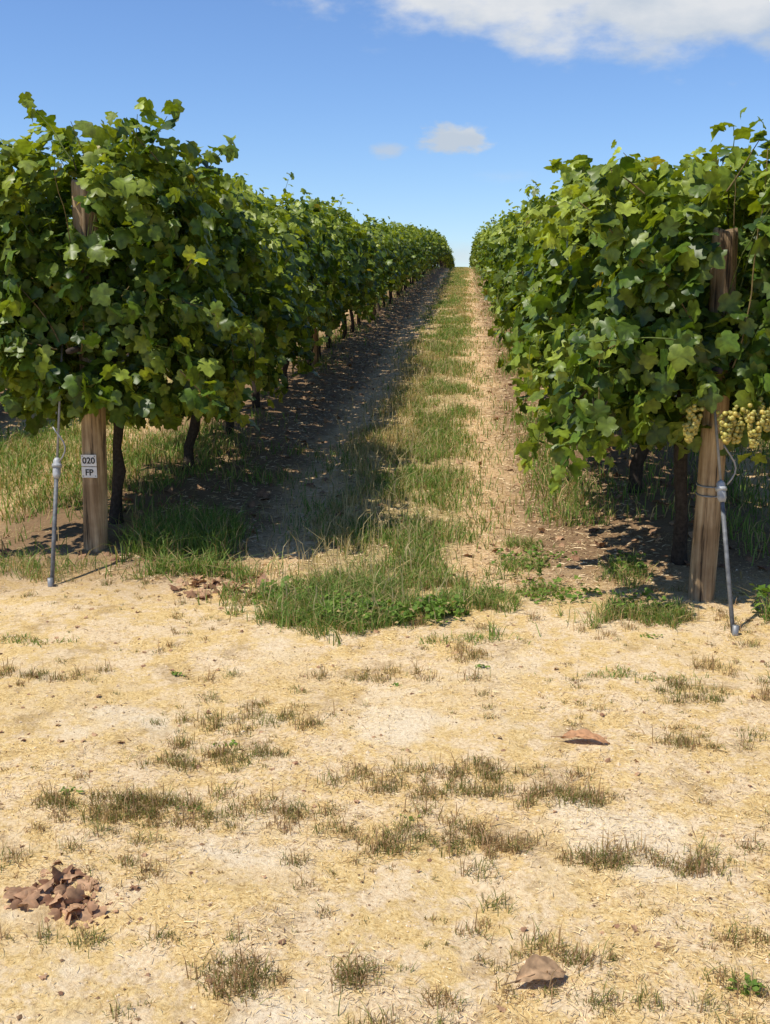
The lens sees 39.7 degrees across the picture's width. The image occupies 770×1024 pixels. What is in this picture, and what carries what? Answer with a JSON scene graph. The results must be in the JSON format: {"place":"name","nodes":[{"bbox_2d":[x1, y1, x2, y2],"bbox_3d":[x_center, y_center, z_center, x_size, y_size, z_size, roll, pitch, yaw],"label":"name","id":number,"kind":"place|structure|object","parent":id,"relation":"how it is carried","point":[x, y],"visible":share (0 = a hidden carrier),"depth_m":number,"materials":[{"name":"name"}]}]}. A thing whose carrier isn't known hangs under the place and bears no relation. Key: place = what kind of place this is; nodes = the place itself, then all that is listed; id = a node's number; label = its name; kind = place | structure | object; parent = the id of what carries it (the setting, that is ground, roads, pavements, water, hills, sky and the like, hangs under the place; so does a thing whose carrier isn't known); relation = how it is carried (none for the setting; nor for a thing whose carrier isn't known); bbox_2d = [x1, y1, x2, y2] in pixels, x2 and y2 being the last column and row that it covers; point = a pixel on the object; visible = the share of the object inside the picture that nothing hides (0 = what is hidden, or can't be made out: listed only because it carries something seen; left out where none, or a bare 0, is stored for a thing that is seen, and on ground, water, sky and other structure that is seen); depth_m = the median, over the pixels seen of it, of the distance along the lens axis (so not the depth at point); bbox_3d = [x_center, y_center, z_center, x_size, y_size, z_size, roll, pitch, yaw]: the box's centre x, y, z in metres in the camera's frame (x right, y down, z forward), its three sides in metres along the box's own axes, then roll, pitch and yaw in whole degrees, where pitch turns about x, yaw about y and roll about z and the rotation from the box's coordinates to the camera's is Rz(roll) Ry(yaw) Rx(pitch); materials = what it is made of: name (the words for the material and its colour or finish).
{"place":"outdoors","nodes":[
{"label":"outdoors","id":0,"kind":"place"},
{"bbox_2d":[0,267,769,1023],"bbox_3d":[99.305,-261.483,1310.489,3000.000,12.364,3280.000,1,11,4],"label":"ground","id":1,"kind":"structure","parent":0,"point":[416,897],"depth_m":3.19,"materials":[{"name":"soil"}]},
{"bbox_2d":[9,218,72,389],"bbox_3d":[-1.542,-9.709,41.483,1.858,5.165,76.004,1,11,4],"label":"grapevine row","id":2,"kind":"object","parent":1,"relation":"on","point":[70,225],"depth_m":11.89,"materials":[{"name":"green plant"}]},
{"bbox_2d":[47,344,65,586],"bbox_3d":[-1.508,-0.262,4.944,0.074,1.244,0.470,-1,11,-3],"label":"anchor stay","id":3,"kind":"object","parent":1,"relation":"on","point":[56,465],"visible":0.88,"depth_m":4.91,"materials":[{"name":"metal"}]},
{"bbox_2d":[2,853,142,927],"bbox_3d":[-0.761,0.901,2.545,0.462,0.100,0.245,5,12,23],"label":"dead leaf pile","id":4,"kind":"object","parent":1,"relation":"on","point":[26,898],"visible":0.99,"depth_m":2.50,"materials":[{"name":"brown plant"}]},
{"bbox_2d":[71,179,107,551],"bbox_3d":[-1.431,-0.640,5.156,0.160,1.860,0.123,1,11,4],"label":"wooden end post","id":5,"kind":"object","parent":1,"relation":"on","point":[95,491],"visible":0.38,"depth_m":5.20,"materials":[{"name":"brown wood"}]},
{"bbox_2d":[81,455,96,477],"bbox_3d":[-1.435,-0.222,5.168,0.075,0.112,0.006,1,11,4],"label":"row number sign","id":6,"kind":"object","parent":5,"relation":"attached to","point":[88,460],"visible":1,"depth_m":5.17,"materials":[{"name":"white plastic"}]},
{"bbox_2d":[0,92,455,523],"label":"grapevine row","id":7,"kind":"object","parent":1,"relation":"on","point":[214,291],"visible":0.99,"depth_m":5.06,"materials":[{"name":"green plant"}]},
{"bbox_2d":[0,295,769,1011],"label":"fallen leaf litter","id":8,"kind":"object","parent":1,"relation":"on","point":[218,579],"visible":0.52,"depth_m":5.42,"materials":[{"name":"brown plant"}]},
{"bbox_2d":[0,569,769,1023],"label":"dry grass tufts","id":9,"kind":"object","parent":1,"relation":"on","point":[126,801],"visible":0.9,"depth_m":2.85,"materials":[{"name":"beige plant"}]},
{"bbox_2d":[0,558,769,1023],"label":"pebbles","id":10,"kind":"object","parent":1,"relation":"on","point":[392,812],"visible":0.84,"depth_m":2.90,"materials":[{"name":"stone"}]},
{"bbox_2d":[59,539,769,994],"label":"weeds","id":11,"kind":"object","parent":1,"relation":"on","point":[421,601],"visible":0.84,"depth_m":4.42,"materials":[{"name":"green plant"}]},
{"bbox_2d":[500,954,565,985],"bbox_3d":[0.311,0.965,2.232,0.150,0.033,0.066,-3,23,-21],"label":"fallen leaf","id":12,"kind":"object","parent":1,"relation":"on","point":[535,966],"visible":0.99,"depth_m":2.24,"materials":[{"name":"brown plant"}]},
{"bbox_2d":[551,729,609,743],"bbox_3d":[0.600,0.688,3.272,0.180,0.029,0.048,4,18,12],"label":"fallen leaf","id":13,"kind":"object","parent":1,"relation":"on","point":[583,733],"visible":1,"depth_m":3.27,"materials":[{"name":"brown plant"}]},
{"bbox_2d":[469,107,769,565],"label":"grapevine row","id":14,"kind":"object","parent":1,"relation":"on","point":[597,284],"visible":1,"depth_m":4.32,"materials":[{"name":"green plant"}]},
{"bbox_2d":[687,227,737,601],"bbox_3d":[1.369,-0.343,4.451,0.125,1.638,0.117,1,11,4],"label":"wooden end post","id":15,"kind":"object","parent":1,"relation":"on","point":[705,546],"visible":0.61,"depth_m":4.46,"materials":[{"name":"brown wood"}]},
{"bbox_2d":[713,410,738,635],"bbox_3d":[1.363,-0.033,4.259,0.070,1.081,0.404,-2,12,-9],"label":"anchor stay","id":16,"kind":"object","parent":1,"relation":"on","point":[721,488],"visible":0.89,"depth_m":4.24,"materials":[{"name":"metal"}]},
{"bbox_2d":[0,266,769,682],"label":"grass","id":17,"kind":"structure","parent":0,"point":[434,438],"depth_m":6.10,"materials":[{"name":"green plant"}]},
{"bbox_2d":[0,0,769,267],"label":"sky","id":18,"kind":"structure","parent":0,"point":[434,114],"materials":[{"name":"blue"}]}
]}

